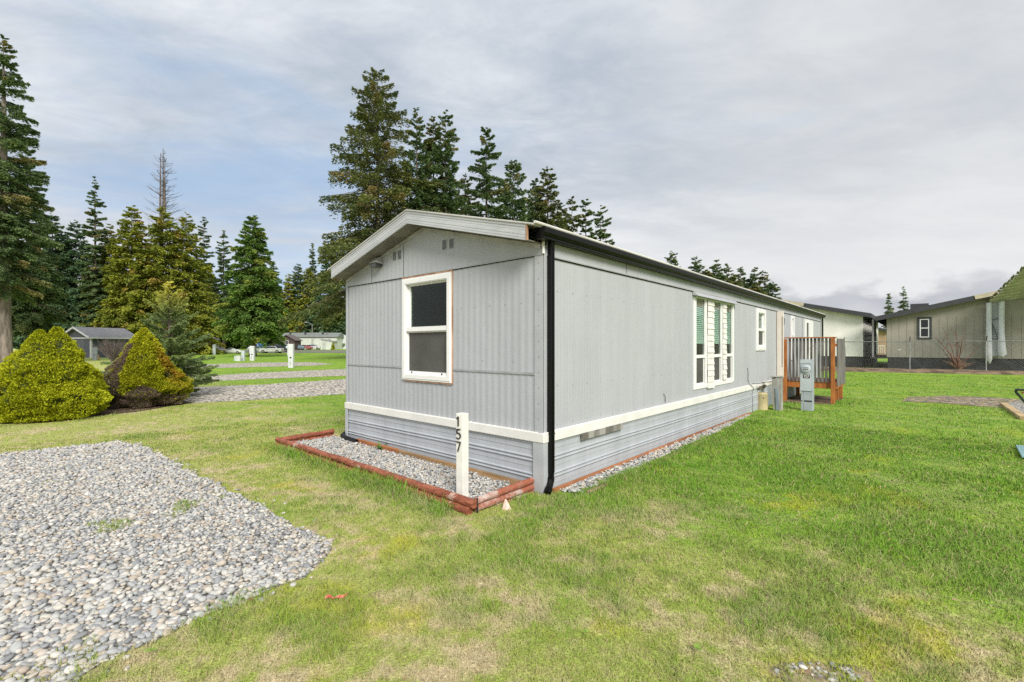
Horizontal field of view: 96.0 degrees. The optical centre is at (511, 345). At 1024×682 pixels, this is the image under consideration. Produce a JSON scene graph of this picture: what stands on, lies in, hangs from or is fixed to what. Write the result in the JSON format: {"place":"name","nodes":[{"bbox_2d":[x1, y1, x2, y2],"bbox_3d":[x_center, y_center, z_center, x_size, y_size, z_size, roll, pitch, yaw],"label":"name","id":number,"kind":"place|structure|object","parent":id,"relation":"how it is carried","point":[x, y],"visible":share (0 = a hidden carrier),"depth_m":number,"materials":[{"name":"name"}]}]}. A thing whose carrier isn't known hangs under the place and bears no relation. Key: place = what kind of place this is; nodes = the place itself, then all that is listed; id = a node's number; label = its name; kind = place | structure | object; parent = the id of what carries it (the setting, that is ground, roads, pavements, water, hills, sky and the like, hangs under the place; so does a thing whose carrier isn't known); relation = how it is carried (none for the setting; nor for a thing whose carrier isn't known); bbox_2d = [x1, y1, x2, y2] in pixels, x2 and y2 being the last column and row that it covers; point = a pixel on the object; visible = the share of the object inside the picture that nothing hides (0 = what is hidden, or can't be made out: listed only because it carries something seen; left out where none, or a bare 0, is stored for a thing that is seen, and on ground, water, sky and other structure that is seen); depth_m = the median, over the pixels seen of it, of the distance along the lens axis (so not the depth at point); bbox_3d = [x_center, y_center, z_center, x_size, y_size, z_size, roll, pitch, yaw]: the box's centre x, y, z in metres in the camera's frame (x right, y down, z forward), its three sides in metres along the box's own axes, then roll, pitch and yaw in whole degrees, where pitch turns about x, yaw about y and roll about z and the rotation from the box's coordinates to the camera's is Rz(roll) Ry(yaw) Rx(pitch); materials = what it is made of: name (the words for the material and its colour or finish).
{"place":"outdoors","nodes":[
{"label":"outdoors","id":0,"kind":"place"},
{"bbox_2d":[0,440,337,681],"bbox_3d":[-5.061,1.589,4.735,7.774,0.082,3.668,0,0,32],"label":"gravel","id":1,"kind":"structure","parent":0,"point":[44,466],"depth_m":3.57,"materials":[{"name":"grey gravel"}]},
{"bbox_2d":[228,350,345,352],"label":"road","id":2,"kind":"structure","parent":0,"point":[319,351],"depth_m":97.52,"materials":[{"name":"grey asphalt"}]},
{"bbox_2d":[297,435,510,498],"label":"gravel","id":3,"kind":"structure","parent":0,"point":[401,464],"depth_m":5.99,"materials":[{"name":"grey gravel"}]},
{"bbox_2d":[0,348,1023,681],"bbox_3d":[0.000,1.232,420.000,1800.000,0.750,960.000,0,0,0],"label":"ground","id":4,"kind":"structure","parent":0,"point":[334,360],"depth_m":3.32,"materials":[{"name":"green plant"}]},
{"bbox_2d":[0,34,64,362],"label":"conifer tree","id":5,"kind":"object","parent":4,"relation":"on","point":[18,264],"visible":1,"depth_m":39.10,"materials":[{"name":"green plant"}]},
{"bbox_2d":[10,145,69,344],"bbox_3d":[-49.254,-9.475,46.624,6.954,22.290,7.248,0,0,-31],"label":"conifer tree","id":6,"kind":"object","parent":4,"relation":"on","point":[28,320],"visible":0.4,"depth_m":46.98,"materials":[{"name":"green plant"}]},
{"bbox_2d":[13,213,84,353],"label":"conifer tree","id":7,"kind":"object","parent":4,"relation":"on","point":[58,237],"visible":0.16,"depth_m":73.74,"materials":[{"name":"green plant"}]},
{"bbox_2d":[52,220,99,330],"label":"conifer tree","id":8,"kind":"object","parent":4,"relation":"on","point":[73,291],"visible":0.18,"depth_m":74.42,"materials":[{"name":"green plant"}]},
{"bbox_2d":[73,176,114,326],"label":"conifer tree","id":9,"kind":"object","parent":4,"relation":"on","point":[94,271],"visible":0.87,"depth_m":73.52,"materials":[{"name":"green plant"}]},
{"bbox_2d":[93,347,97,359],"bbox_3d":[-45.455,0.896,50.294,0.340,1.420,0.250,0,0,0],"label":"utility pedestal","id":10,"kind":"object","parent":4,"relation":"on","point":[95,354],"visible":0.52,"depth_m":50.18,"materials":[{"name":"grey metal"}]},
{"bbox_2d":[4,400,192,422],"bbox_3d":[-10.460,1.595,11.499,3.066,0.001,4.139,0,0,0],"label":"soil bed","id":11,"kind":"object","parent":4,"relation":"on","point":[108,410],"visible":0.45,"depth_m":11.50,"materials":[{"name":"brown soil"}]},
{"bbox_2d":[0,326,113,422],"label":"dwarf spruce","id":12,"kind":"object","parent":11,"relation":"on","point":[52,375],"visible":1,"depth_m":9.87,"materials":[{"name":"yellow plant"}]},
{"bbox_2d":[101,327,194,407],"bbox_3d":[-9.787,0.549,12.298,2.197,2.084,2.042,0,0,0],"label":"dwarf spruce","id":13,"kind":"object","parent":11,"relation":"on","point":[142,368],"visible":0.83,"depth_m":11.89,"materials":[{"name":"yellow plant"}]},
{"bbox_2d":[65,327,133,357],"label":"grey shed","id":14,"kind":"structure","parent":4,"relation":"on","point":[82,337],"depth_m":61.13,"materials":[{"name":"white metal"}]},
{"bbox_2d":[71,340,84,351],"bbox_3d":[-57.327,0.381,60.819,3.000,2.250,0.027,0,0,18],"label":"door","id":15,"kind":"structure","parent":14,"relation":"in","point":[81,343],"depth_m":60.52,"materials":[{"name":"grey"}]},
{"bbox_2d":[73,224,129,327],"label":"conifer tree","id":16,"kind":"object","parent":4,"relation":"on","point":[104,255],"visible":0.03,"depth_m":75.85,"materials":[{"name":"green plant"}]},
{"bbox_2d":[88,337,124,361],"bbox_3d":[-34.729,0.382,39.985,3.887,2.474,2.084,0,0,0],"label":"bare shrub","id":17,"kind":"object","parent":4,"relation":"on","point":[112,354],"visible":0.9,"depth_m":39.88,"materials":[{"name":"brown plant"}]},
{"bbox_2d":[90,205,167,351],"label":"conifer tree","id":18,"kind":"object","parent":4,"relation":"on","point":[119,267],"visible":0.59,"depth_m":74.15,"materials":[{"name":"green plant"}]},
{"bbox_2d":[100,281,219,396],"bbox_3d":[-10.863,-0.190,14.177,2.626,3.700,3.383,0,0,33],"label":"young spruce","id":19,"kind":"object","parent":4,"relation":"on","point":[198,365],"visible":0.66,"depth_m":14.35,"materials":[{"name":"green plant"}]},
{"bbox_2d":[140,151,187,245],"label":"dead tree","id":20,"kind":"object","parent":4,"relation":"on","point":[164,191],"visible":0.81,"depth_m":81.00,"materials":[{"name":"grey plant"}]},
{"bbox_2d":[116,206,211,354],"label":"conifer tree","id":21,"kind":"object","parent":4,"relation":"on","point":[157,241],"visible":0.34,"depth_m":76.88,"materials":[{"name":"green plant"}]},
{"bbox_2d":[12,289,345,348],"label":"woods","id":22,"kind":"object","parent":4,"relation":"on","point":[320,327],"depth_m":118.89,"materials":[{"name":"green plant"}]},
{"bbox_2d":[147,212,225,354],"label":"conifer tree","id":23,"kind":"object","parent":4,"relation":"on","point":[202,289],"visible":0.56,"depth_m":79.14,"materials":[{"name":"green plant"}]},
{"bbox_2d":[197,216,222,319],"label":"conifer tree","id":24,"kind":"object","parent":4,"relation":"on","point":[201,232],"visible":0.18,"depth_m":103.98,"materials":[{"name":"green plant"}]},
{"bbox_2d":[212,230,234,348],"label":"conifer tree","id":25,"kind":"object","parent":4,"relation":"on","point":[220,256],"visible":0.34,"depth_m":109.69,"materials":[{"name":"green plant"}]},
{"bbox_2d":[221,348,241,353],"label":"parked car","id":26,"kind":"object","parent":4,"relation":"on","point":[226,351],"visible":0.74,"depth_m":87.50,"materials":[{"name":"paint"}]},
{"bbox_2d":[220,282,248,348],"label":"conifer tree","id":27,"kind":"object","parent":4,"relation":"on","point":[231,344],"visible":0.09,"depth_m":116.18,"materials":[{"name":"green plant"}]},
{"bbox_2d":[211,215,289,356],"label":"cedar tree","id":28,"kind":"object","parent":4,"relation":"on","point":[252,314],"visible":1,"depth_m":65.34,"materials":[{"name":"green plant"}]},
{"bbox_2d":[248,346,254,360],"bbox_3d":[-27.594,0.827,48.885,0.609,1.560,0.323,0,0,0],"label":"utility pedestal","id":29,"kind":"object","parent":4,"relation":"on","point":[252,352],"visible":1,"depth_m":48.75,"materials":[{"name":"white metal"}]},
{"bbox_2d":[191,362,327,367],"bbox_3d":[-21.282,1.601,38.733,10.903,0.001,9.851,0,0,-39],"label":"gravel pad","id":30,"kind":"object","parent":4,"relation":"on","point":[265,364],"visible":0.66,"depth_m":38.88,"materials":[{"name":"grey gravel"}]},
{"bbox_2d":[185,379,345,402],"bbox_3d":[-10.262,1.601,15.871,18.662,0.001,7.410,0,0,-43],"label":"gravel pad","id":31,"kind":"object","parent":4,"relation":"on","point":[263,391],"visible":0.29,"depth_m":16.06,"materials":[{"name":"grey gravel"}]},
{"bbox_2d":[189,369,345,380],"bbox_3d":[-10.420,1.601,27.734,6.783,0.001,18.677,0,0,40],"label":"gravel pad","id":32,"kind":"object","parent":4,"relation":"on","point":[305,373],"visible":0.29,"depth_m":25.47,"materials":[{"name":"grey gravel"}]},
{"bbox_2d":[259,346,283,352],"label":"parked car","id":33,"kind":"object","parent":4,"relation":"on","point":[276,349],"visible":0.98,"depth_m":90.28,"materials":[{"name":"paint"}]},
{"bbox_2d":[259,264,284,345],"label":"conifer tree","id":34,"kind":"object","parent":4,"relation":"on","point":[272,266],"visible":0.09,"depth_m":119.73,"materials":[{"name":"green plant"}]},
{"bbox_2d":[276,274,299,339],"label":"conifer tree","id":35,"kind":"object","parent":4,"relation":"on","point":[287,293],"visible":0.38,"depth_m":120.23,"materials":[{"name":"green plant"}]},
{"bbox_2d":[277,335,302,349],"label":"brown cabin","id":36,"kind":"object","parent":4,"relation":"on","point":[294,340],"visible":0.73,"depth_m":104.00,"materials":[{"name":"brown wood"}]},
{"bbox_2d":[286,344,293,367],"bbox_3d":[-15.962,0.747,33.187,0.493,1.720,0.263,0,0,0],"label":"utility pedestal","id":37,"kind":"object","parent":4,"relation":"on","point":[290,350],"visible":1,"depth_m":33.08,"materials":[{"name":"white metal"}]},
{"bbox_2d":[286,264,308,331],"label":"conifer tree","id":38,"kind":"object","parent":4,"relation":"on","point":[299,277],"visible":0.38,"depth_m":122.13,"materials":[{"name":"green plant"}]},
{"bbox_2d":[289,268,316,332],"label":"conifer tree","id":39,"kind":"object","parent":4,"relation":"on","point":[305,281],"visible":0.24,"depth_m":121.83,"materials":[{"name":"green plant"}]},
{"bbox_2d":[307,243,317,303],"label":"conifer tree","id":40,"kind":"object","parent":4,"relation":"on","point":[313,267],"visible":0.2,"depth_m":125.86,"materials":[{"name":"green plant"}]},
{"bbox_2d":[282,332,343,348],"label":"long home","id":41,"kind":"object","parent":4,"relation":"on","point":[309,338],"visible":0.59,"depth_m":112.00,"materials":[{"name":"white"}]},
{"bbox_2d":[308,250,345,334],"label":"conifer tree","id":42,"kind":"object","parent":4,"relation":"on","point":[319,297],"visible":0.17,"depth_m":119.75,"materials":[{"name":"green plant"}]},
{"bbox_2d":[321,339,337,349],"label":"white shed","id":43,"kind":"structure","parent":4,"relation":"on","point":[326,344],"depth_m":107.00,"materials":[{"name":"white"}]},
{"bbox_2d":[277,67,434,334],"bbox_3d":[-15.992,-15.777,54.138,18.886,34.915,16.829,0,0,-9],"label":"conifer tree","id":44,"kind":"object","parent":4,"relation":"on","point":[361,206],"visible":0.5,"depth_m":53.18,"materials":[{"name":"green plant"}]},
{"bbox_2d":[273,429,533,514],"bbox_3d":[-1.770,1.554,6.205,4.570,0.218,0.998,0,0,42],"label":"log border","id":45,"kind":"object","parent":4,"relation":"on","point":[486,500],"visible":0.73,"depth_m":4.93,"materials":[{"name":"brown wood"}]},
{"bbox_2d":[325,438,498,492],"bbox_3d":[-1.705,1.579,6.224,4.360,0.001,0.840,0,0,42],"label":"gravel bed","id":46,"kind":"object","parent":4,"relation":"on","point":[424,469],"visible":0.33,"depth_m":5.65,"materials":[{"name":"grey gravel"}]},
{"bbox_2d":[357,438,520,484],"bbox_3d":[-1.178,1.562,6.267,3.530,0.128,0.042,0,0,42],"label":"edging board","id":47,"kind":"object","parent":46,"relation":"on","point":[453,465],"visible":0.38,"depth_m":6.08,"materials":[{"name":"brown wood"}]},
{"bbox_2d":[456,412,468,496],"bbox_3d":[-0.523,1.154,4.772,0.099,0.905,0.131,0,0,36],"label":"address post","id":48,"kind":"object","parent":46,"relation":"on","point":[462,453],"visible":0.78,"depth_m":4.76,"materials":[{"name":"white paint"}]},
{"bbox_2d":[393,107,438,214],"bbox_3d":[-11.874,-13.907,56.777,8.208,31.342,9.065,0,0,42],"label":"conifer tree","id":49,"kind":"object","parent":4,"relation":"on","point":[420,175],"visible":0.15,"depth_m":56.52,"materials":[{"name":"green plant"}]},
{"bbox_2d":[409,116,467,215],"bbox_3d":[-10.287,-13.666,60.167,9.978,32.410,9.688,0,0,-1],"label":"conifer tree","id":50,"kind":"object","parent":4,"relation":"on","point":[429,142],"visible":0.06,"depth_m":59.45,"materials":[{"name":"green plant"}]},
{"bbox_2d":[419,109,467,214],"bbox_3d":[-8.366,-13.701,57.456,11.321,31.832,11.092,0,0,-7],"label":"conifer tree","id":51,"kind":"object","parent":4,"relation":"on","point":[446,197],"visible":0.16,"depth_m":57.41,"materials":[{"name":"green plant"}]},
{"bbox_2d":[454,173,479,214],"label":"conifer tree","id":52,"kind":"object","parent":4,"relation":"on","point":[465,196],"visible":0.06,"depth_m":69.76,"materials":[{"name":"green plant"}]},
{"bbox_2d":[462,126,511,219],"bbox_3d":[-3.470,-13.876,61.918,10.957,31.085,11.035,0,0,-23],"label":"conifer tree","id":53,"kind":"object","parent":4,"relation":"on","point":[486,192],"visible":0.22,"depth_m":61.68,"materials":[{"name":"green plant"}]},
{"bbox_2d":[497,159,531,221],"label":"conifer tree","id":54,"kind":"object","parent":4,"relation":"on","point":[519,204],"visible":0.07,"depth_m":65.28,"materials":[{"name":"green plant"}]},
{"bbox_2d":[521,193,534,219],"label":"conifer tree","id":55,"kind":"object","parent":4,"relation":"on","point":[528,210],"visible":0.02,"depth_m":81.62,"materials":[{"name":"green plant"}]},
{"bbox_2d":[523,178,549,222],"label":"conifer tree","id":56,"kind":"object","parent":4,"relation":"on","point":[535,198],"visible":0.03,"depth_m":73.48,"materials":[{"name":"green plant"}]},
{"bbox_2d":[530,166,567,230],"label":"conifer tree","id":57,"kind":"object","parent":4,"relation":"on","point":[545,209],"visible":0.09,"depth_m":71.66,"materials":[{"name":"green plant"}]},
{"bbox_2d":[554,204,571,230],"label":"conifer tree","id":58,"kind":"object","parent":4,"relation":"on","point":[562,210],"visible":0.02,"depth_m":87.56,"materials":[{"name":"green plant"}]},
{"bbox_2d":[562,196,581,234],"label":"conifer tree","id":59,"kind":"object","parent":4,"relation":"on","point":[573,228],"visible":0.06,"depth_m":79.83,"materials":[{"name":"green plant"}]},
{"bbox_2d":[327,209,825,495],"bbox_3d":[4.899,-0.104,13.219,4.435,3.430,18.950,0,0,42],"label":"mobile home","id":60,"kind":"object","parent":4,"relation":"on","point":[547,357],"visible":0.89,"depth_m":6.26,"materials":[{"name":"grey"}]},
{"bbox_2d":[402,270,452,384],"bbox_3d":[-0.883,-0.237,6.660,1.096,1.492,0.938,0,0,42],"label":"window","id":61,"kind":"structure","parent":60,"relation":"in","point":[427,351],"depth_m":6.34,"materials":[{"name":"white plastic"}]},
{"bbox_2d":[693,291,738,389],"bbox_3d":[4.070,-0.073,9.161,0.160,1.788,2.480,0,0,42],"label":"triple window","id":62,"kind":"structure","parent":60,"relation":"in","point":[720,367],"depth_m":8.96,"materials":[{"name":"white plastic"}]},
{"bbox_2d":[756,308,765,350],"bbox_3d":[6.324,-0.399,11.761,0.093,1.055,0.860,0,0,42],"label":"window","id":63,"kind":"structure","parent":60,"relation":"in","point":[760,332],"depth_m":11.82,"materials":[{"name":"white plastic"}]},
{"bbox_2d":[791,316,794,359],"bbox_3d":[8.876,-0.238,14.637,0.093,1.390,0.450,0,0,42],"label":"window","id":64,"kind":"structure","parent":60,"relation":"in","point":[792,317],"depth_m":14.49,"materials":[{"name":"white plastic"}]},
{"bbox_2d":[804,319,809,358],"bbox_3d":[10.535,0.032,16.459,0.043,1.910,0.840,0,0,42],"label":"door","id":65,"kind":"structure","parent":60,"relation":"in","point":[806,322],"depth_m":16.22,"materials":[{"name":"white plastic"}]},
{"bbox_2d":[578,199,600,240],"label":"conifer tree","id":66,"kind":"object","parent":4,"relation":"on","point":[588,214],"visible":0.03,"depth_m":81.54,"materials":[{"name":"green plant"}]},
{"bbox_2d":[590,205,615,244],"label":"conifer tree","id":67,"kind":"object","parent":4,"relation":"on","point":[602,234],"visible":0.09,"depth_m":83.54,"materials":[{"name":"green plant"}]},
{"bbox_2d":[552,412,750,492],"bbox_3d":[3.020,1.597,7.934,0.046,0.078,7.750,0,0,42],"label":"edging board","id":68,"kind":"object","parent":4,"relation":"on","point":[564,485],"visible":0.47,"depth_m":6.27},
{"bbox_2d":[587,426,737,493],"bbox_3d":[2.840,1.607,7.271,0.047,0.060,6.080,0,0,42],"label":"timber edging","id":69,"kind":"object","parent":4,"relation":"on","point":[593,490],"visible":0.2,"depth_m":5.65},
{"bbox_2d":[664,251,680,266],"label":"conifer tree","id":70,"kind":"object","parent":4,"relation":"on","point":[673,260],"visible":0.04,"depth_m":89.66,"materials":[{"name":"green plant"}]},
{"bbox_2d":[688,256,707,274],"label":"conifer tree","id":71,"kind":"object","parent":4,"relation":"on","point":[696,268],"visible":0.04,"depth_m":94.68,"materials":[{"name":"green plant"}]},
{"bbox_2d":[708,259,726,281],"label":"conifer tree","id":72,"kind":"object","parent":4,"relation":"on","point":[720,275],"visible":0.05,"depth_m":95.40,"materials":[{"name":"green plant"}]},
{"bbox_2d":[718,263,735,281],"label":"conifer tree","id":73,"kind":"object","parent":4,"relation":"on","point":[727,268],"visible":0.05,"depth_m":97.61,"materials":[{"name":"green plant"}]},
{"bbox_2d":[725,275,744,287],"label":"conifer tree","id":74,"kind":"object","parent":4,"relation":"on","point":[734,282],"visible":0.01,"depth_m":85.70,"materials":[{"name":"green plant"}]},
{"bbox_2d":[733,267,749,286],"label":"conifer tree","id":75,"kind":"object","parent":4,"relation":"on","point":[742,273],"visible":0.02,"depth_m":93.67,"materials":[{"name":"green plant"}]},
{"bbox_2d":[745,267,766,290],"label":"conifer tree","id":76,"kind":"object","parent":4,"relation":"on","point":[753,278],"visible":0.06,"depth_m":91.82,"materials":[{"name":"green plant"}]},
{"bbox_2d":[748,282,767,295],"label":"conifer tree","id":77,"kind":"object","parent":4,"relation":"on","point":[756,288],"visible":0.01,"depth_m":83.34,"materials":[{"name":"green plant"}]},
{"bbox_2d":[758,392,767,409],"bbox_3d":[6.280,1.391,11.618,0.294,0.432,0.297,0,0,0],"label":"pipe stub","id":78,"kind":"object","parent":4,"relation":"on","point":[763,400],"visible":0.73,"depth_m":11.49,"materials":[{"name":"beige plastic"}]},
{"bbox_2d":[758,272,775,294],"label":"conifer tree","id":79,"kind":"object","parent":4,"relation":"on","point":[763,279],"visible":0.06,"depth_m":89.89,"materials":[{"name":"green plant"}]},
{"bbox_2d":[764,282,782,299],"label":"conifer tree","id":80,"kind":"object","parent":4,"relation":"on","point":[769,287],"visible":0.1,"depth_m":87.84,"materials":[{"name":"green plant"}]},
{"bbox_2d":[770,376,783,410],"bbox_3d":[6.612,1.197,11.466,0.260,0.880,0.235,-4,-5,41],"label":"utility post","id":81,"kind":"object","parent":4,"relation":"on","point":[777,387],"visible":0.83,"depth_m":11.40,"materials":[{"name":"plastic"}]},
{"bbox_2d":[800,359,813,410],"bbox_3d":[7.287,0.976,11.397,0.260,1.262,0.272,0,0,42],"label":"meter pedestal","id":82,"kind":"object","parent":4,"relation":"on","point":[807,382],"visible":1,"depth_m":11.33,"materials":[{"name":"grey metal"}]},
{"bbox_2d":[783,394,842,403],"bbox_3d":[9.026,1.595,13.771,1.233,0.001,2.935,0,0,43],"label":"soil patch","id":83,"kind":"object","parent":4,"relation":"on","point":[818,399],"visible":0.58,"depth_m":13.63,"materials":[{"name":"brown soil"}]},
{"bbox_2d":[783,337,845,403],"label":"deck","id":84,"kind":"structure","parent":83,"relation":"on","point":[833,384],"depth_m":13.08,"materials":[{"name":"brown wood"}]},
{"bbox_2d":[769,662,873,681],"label":"dirt patch","id":85,"kind":"object","parent":4,"relation":"on","point":[816,677],"visible":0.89,"depth_m":2.25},
{"bbox_2d":[774,661,860,681],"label":"gravel","id":86,"kind":"structure","parent":85,"relation":"on","point":[801,664],"depth_m":2.27,"materials":[{"name":"grey gravel"}]},
{"bbox_2d":[881,293,894,328],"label":"conifer tree","id":87,"kind":"object","parent":4,"relation":"on","point":[888,311],"visible":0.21,"depth_m":83.93,"materials":[{"name":"green plant"}]},
{"bbox_2d":[897,286,909,311],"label":"conifer tree","id":88,"kind":"object","parent":4,"relation":"on","point":[903,306],"visible":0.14,"depth_m":83.89,"materials":[{"name":"green plant"}]},
{"bbox_2d":[824,335,1023,370],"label":"chain link fence","id":89,"kind":"object","parent":4,"relation":"on","point":[985,349],"visible":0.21,"depth_m":28.35,"materials":[{"name":"metal"}]},
{"bbox_2d":[824,367,1023,374],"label":"mulch strip","id":90,"kind":"object","parent":4,"relation":"on","point":[946,371],"visible":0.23,"depth_m":27.07,"materials":[{"name":"brown plant"}]},
{"bbox_2d":[935,326,983,368],"bbox_3d":[26.550,0.077,27.335,1.418,2.882,2.322,0,0,-36],"label":"bare shrub","id":91,"kind":"object","parent":90,"relation":"on","point":[957,365],"visible":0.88,"depth_m":27.54,"materials":[{"name":"brown plant"}]},
{"bbox_2d":[902,396,1020,406],"bbox_3d":[13.219,1.597,13.408,3.662,0.001,2.463,0,0,-25],"label":"dirt patch","id":92,"kind":"object","parent":4,"relation":"on","point":[968,400],"visible":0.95,"depth_m":13.39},
{"bbox_2d":[985,266,1023,362],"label":"carport","id":93,"kind":"object","parent":4,"relation":"on","point":[1013,288],"visible":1,"depth_m":28.08,"materials":[{"name":"green metal"}]},
{"bbox_2d":[999,402,1023,419],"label":"timber edging","id":94,"kind":"object","parent":4,"relation":"on","point":[1015,412],"visible":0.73,"depth_m":10.87,"materials":[{"name":"brown wood"}]},
{"bbox_2d":[1008,400,1023,412],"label":"gravel patch","id":95,"kind":"object","parent":4,"relation":"on","point":[1019,405],"visible":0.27,"depth_m":12.25,"materials":[{"name":"grey gravel"}]},
{"bbox_2d":[1014,388,1023,402],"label":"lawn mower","id":96,"kind":"object","parent":4,"relation":"on","point":[1016,390],"visible":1,"depth_m":6.72,"materials":[{"name":"metal"}]},
{"bbox_2d":[1016,445,1023,457],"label":"painted board","id":97,"kind":"object","parent":4,"relation":"on","point":[1020,448],"visible":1,"depth_m":6.88,"materials":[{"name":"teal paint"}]},
{"bbox_2d":[0,0,1023,328],"label":"sky","id":98,"kind":"structure","parent":0,"point":[852,154],"materials":[{"name":"white"}]},
{"bbox_2d":[560,414,749,493],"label":"gravel","id":99,"kind":"structure","parent":0,"point":[661,452],"depth_m":6.35,"materials":[{"name":"grey gravel"}]},
{"bbox_2d":[783,300,877,366],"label":"white house","id":100,"kind":"structure","parent":0,"point":[848,325],"depth_m":34.63,"materials":[{"name":"beige paint"}]},
{"bbox_2d":[878,327,885,354],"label":"house","id":101,"kind":"structure","parent":0,"point":[881,336],"depth_m":60.18,"materials":[{"name":"beige"}]},
{"bbox_2d":[870,291,1023,370],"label":"taupe house","id":102,"kind":"structure","parent":0,"point":[966,316],"depth_m":29.94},
{"bbox_2d":[917,317,931,338],"bbox_3d":[27.485,-1.153,30.754,0.720,1.480,0.050,0,0,42],"label":"window","id":103,"kind":"structure","parent":102,"relation":"in","point":[924,324],"depth_m":30.76,"materials":[{"name":"white plastic"}]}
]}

